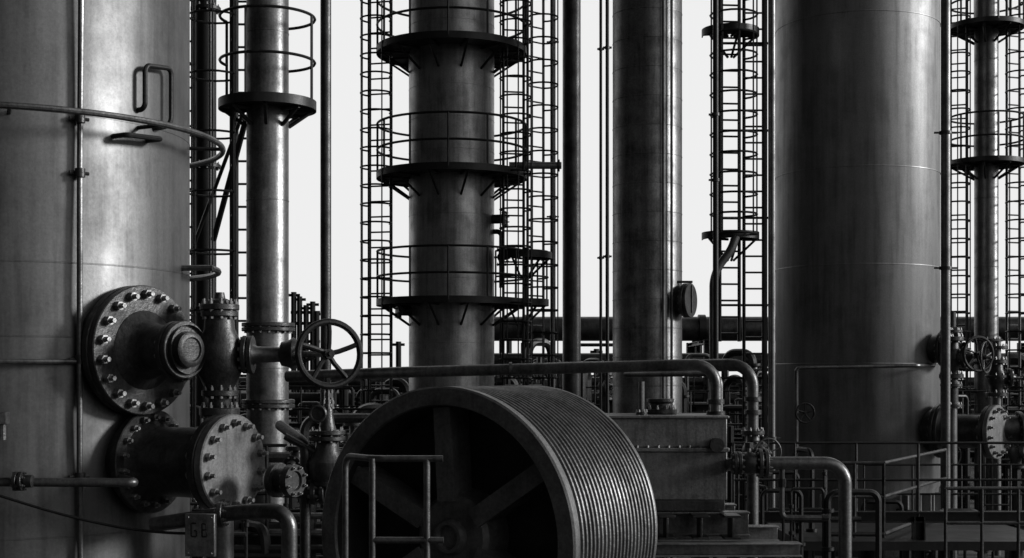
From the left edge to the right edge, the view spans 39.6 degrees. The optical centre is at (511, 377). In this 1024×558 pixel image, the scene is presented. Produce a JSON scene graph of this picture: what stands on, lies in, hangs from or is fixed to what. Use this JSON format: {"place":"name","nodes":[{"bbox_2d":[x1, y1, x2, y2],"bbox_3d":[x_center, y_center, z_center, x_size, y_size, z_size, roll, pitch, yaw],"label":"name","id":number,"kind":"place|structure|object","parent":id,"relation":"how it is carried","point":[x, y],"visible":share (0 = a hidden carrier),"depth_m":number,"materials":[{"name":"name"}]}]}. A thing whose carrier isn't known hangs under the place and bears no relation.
{"place":"outdoors","nodes":[
{"label":"outdoors","id":0,"kind":"place"},
{"bbox_2d":[190,0,1023,376],"label":"sky","id":1,"kind":"structure","parent":0,"point":[304,137],"materials":[{"name":"white"}]},
{"bbox_2d":[241,390,1021,492],"bbox_3d":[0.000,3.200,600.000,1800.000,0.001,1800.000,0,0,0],"label":"ground","id":2,"kind":"structure","parent":0,"point":[972,471],"depth_m":49.69,"materials":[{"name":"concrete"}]},
{"bbox_2d":[289,292,701,441],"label":"vent stacks","id":3,"kind":"object","parent":2,"relation":"on","point":[297,308],"visible":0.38,"depth_m":45.93,"materials":[{"name":"metal"}]},
{"bbox_2d":[190,315,1023,478],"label":"pipe rack","id":4,"kind":"object","parent":2,"relation":"on","point":[696,329],"visible":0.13,"depth_m":41.66,"materials":[{"name":"metal"}]},
{"bbox_2d":[241,374,973,461],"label":"process piping","id":5,"kind":"object","parent":2,"relation":"on","point":[972,459],"depth_m":50.71,"materials":[{"name":"metal"}]},
{"bbox_2d":[292,482,1023,557],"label":"concrete yard slab","id":6,"kind":"structure","parent":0,"point":[971,554],"depth_m":25.76,"materials":[{"name":"black concrete"}]},
{"bbox_2d":[0,0,268,557],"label":"process vessel","id":7,"kind":"object","parent":6,"relation":"on","point":[107,450],"visible":0.98,"depth_m":11.54,"materials":[{"name":"metal"}]},
{"bbox_2d":[185,513,215,557],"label":"equipment tag plate","id":8,"kind":"object","parent":6,"relation":"on","point":[200,535],"visible":1,"depth_m":10.68,"materials":[{"name":"metal"}]},
{"bbox_2d":[190,0,245,508],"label":"riser pipe with ladder","id":9,"kind":"object","parent":6,"relation":"on","point":[202,122],"visible":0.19,"depth_m":18.86,"materials":[{"name":"metal"}]},
{"bbox_2d":[149,502,296,557],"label":"drain pipe","id":10,"kind":"object","parent":6,"relation":"on","point":[283,516],"visible":0.98,"depth_m":10.83,"materials":[{"name":"metal"}]},
{"bbox_2d":[190,0,315,521],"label":"distillation column","id":11,"kind":"structure","parent":6,"relation":"on","point":[268,103],"depth_m":16.78,"materials":[{"name":"metal"}]},
{"bbox_2d":[190,444,344,557],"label":"process piping","id":12,"kind":"object","parent":6,"relation":"on","point":[253,539],"visible":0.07,"depth_m":14.69,"materials":[{"name":"metal"}]},
{"bbox_2d":[198,292,362,557],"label":"valve manifold","id":13,"kind":"object","parent":6,"relation":"on","point":[301,473],"visible":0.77,"depth_m":11.79,"materials":[{"name":"metal"}]},
{"bbox_2d":[190,403,381,554],"bbox_3d":[-2.107,1.746,21.082,9.900,2.909,6.304,0,0,0],"label":"process piping","id":14,"kind":"object","parent":6,"relation":"on","point":[356,417],"visible":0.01,"depth_m":20.24,"materials":[{"name":"metal"}]},
{"bbox_2d":[190,374,408,502],"bbox_3d":[-6.797,1.537,36.030,13.508,3.327,6.287,0,0,0],"label":"process piping","id":15,"kind":"object","parent":6,"relation":"on","point":[400,385],"visible":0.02,"depth_m":35.99,"materials":[{"name":"metal"}]},
{"bbox_2d":[320,0,330,521],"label":"riser pipe","id":16,"kind":"object","parent":6,"relation":"on","point":[325,159],"visible":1,"depth_m":19.93,"materials":[{"name":"metal"}]},
{"bbox_2d":[342,453,443,557],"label":"steel handrail","id":17,"kind":"object","parent":6,"relation":"on","point":[426,539],"visible":1,"depth_m":8.09,"materials":[{"name":"metal"}]},
{"bbox_2d":[360,0,561,405],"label":"distillation column","id":18,"kind":"structure","parent":6,"relation":"on","point":[449,56],"depth_m":27.30,"materials":[{"name":"metal"}]},
{"bbox_2d":[322,385,657,557],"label":"grooved flywheel","id":19,"kind":"object","parent":6,"relation":"on","point":[527,471],"visible":0.95,"depth_m":9.13,"materials":[{"name":"metal"}]},
{"bbox_2d":[547,0,558,387],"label":"riser pipe","id":20,"kind":"object","parent":6,"relation":"on","point":[552,382],"visible":0.23,"depth_m":29.95,"materials":[{"name":"metal"}]},
{"bbox_2d":[563,0,580,396],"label":"riser pipe","id":21,"kind":"object","parent":6,"relation":"on","point":[571,182],"visible":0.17,"depth_m":28.84,"materials":[{"name":"metal"}]},
{"bbox_2d":[597,0,603,409],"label":"riser pipe","id":22,"kind":"object","parent":6,"relation":"on","point":[600,49],"visible":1,"depth_m":23.98,"materials":[{"name":"metal"}]},
{"bbox_2d":[603,0,611,412],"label":"riser pipe","id":23,"kind":"object","parent":6,"relation":"on","point":[607,47],"visible":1,"depth_m":23.98,"materials":[{"name":"metal"}]},
{"bbox_2d":[612,0,696,557],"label":"distillation column","id":24,"kind":"structure","parent":6,"relation":"on","point":[654,300],"depth_m":20.55,"materials":[{"name":"metal"}]},
{"bbox_2d":[552,359,781,557],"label":"overhead pipe","id":25,"kind":"object","parent":6,"relation":"on","point":[752,432],"visible":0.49,"depth_m":16.15,"materials":[{"name":"metal"}]},
{"bbox_2d":[709,0,722,557],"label":"riser pipe","id":26,"kind":"object","parent":6,"relation":"on","point":[715,179],"visible":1,"depth_m":23.96,"materials":[{"name":"metal"}]},
{"bbox_2d":[655,500,801,557],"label":"steel skid","id":27,"kind":"object","parent":6,"relation":"on","point":[703,528],"visible":0.57,"depth_m":13.95,"materials":[{"name":"metal"}]},
{"bbox_2d":[606,382,728,499],"bbox_3d":[1.390,0.620,14.500,1.503,1.166,1.140,0,0,0],"label":"gearbox housing","id":28,"kind":"object","parent":27,"relation":"on","point":[683,456],"visible":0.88,"depth_m":14.02,"materials":[{"name":"paint"}]},
{"bbox_2d":[284,359,724,414],"bbox_3d":[-0.184,0.091,14.895,4.790,0.569,0.349,0,0,14],"label":"overhead pipe","id":29,"kind":"object","parent":28,"relation":"on","point":[715,401],"visible":0.98,"depth_m":14.69,"materials":[{"name":"metal"}]},
{"bbox_2d":[702,0,767,510],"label":"caged ladder tower","id":30,"kind":"structure","parent":6,"relation":"on","point":[737,30],"depth_m":25.99,"materials":[{"name":"metal"}]},
{"bbox_2d":[494,338,1023,509],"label":"process piping","id":31,"kind":"object","parent":6,"relation":"on","point":[586,386],"visible":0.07,"depth_m":34.99,"materials":[{"name":"metal"}]},
{"bbox_2d":[763,0,780,507],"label":"riser pipe","id":32,"kind":"object","parent":6,"relation":"on","point":[771,225],"visible":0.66,"depth_m":21.95,"materials":[{"name":"metal"}]},
{"bbox_2d":[724,442,851,557],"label":"discharge pipe","id":33,"kind":"object","parent":6,"relation":"on","point":[760,463],"visible":1,"depth_m":13.55,"materials":[{"name":"metal"}]},
{"bbox_2d":[682,378,1023,510],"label":"process piping","id":34,"kind":"object","parent":6,"relation":"on","point":[1015,455],"visible":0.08,"depth_m":30.30,"materials":[{"name":"metal"}]},
{"bbox_2d":[727,442,1023,557],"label":"railing","id":35,"kind":"object","parent":6,"relation":"on","point":[918,519],"visible":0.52,"depth_m":19.23,"materials":[{"name":"metal"}]},
{"bbox_2d":[767,0,1011,556],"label":"process vessel","id":36,"kind":"object","parent":6,"relation":"on","point":[857,225],"visible":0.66,"depth_m":25.65,"materials":[{"name":"metal"}]},
{"bbox_2d":[759,448,1023,557],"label":"walkway railing","id":37,"kind":"object","parent":6,"relation":"on","point":[946,537],"visible":0.78,"depth_m":19.00,"materials":[{"name":"metal"}]},
{"bbox_2d":[858,464,1023,557],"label":"railing","id":38,"kind":"object","parent":6,"relation":"on","point":[929,554],"visible":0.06,"depth_m":24.24,"materials":[{"name":"metal"}]},
{"bbox_2d":[934,0,956,508],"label":"riser pipe","id":39,"kind":"object","parent":6,"relation":"on","point":[945,267],"visible":1,"depth_m":23.93,"materials":[{"name":"metal"}]},
{"bbox_2d":[939,312,1023,557],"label":"valve manifold","id":40,"kind":"object","parent":6,"relation":"on","point":[997,377],"visible":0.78,"depth_m":24.82,"materials":[{"name":"metal"}]},
{"bbox_2d":[951,0,1023,509],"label":"distillation column","id":41,"kind":"structure","parent":6,"relation":"on","point":[985,27],"depth_m":30.77,"materials":[{"name":"metal"}]}
]}

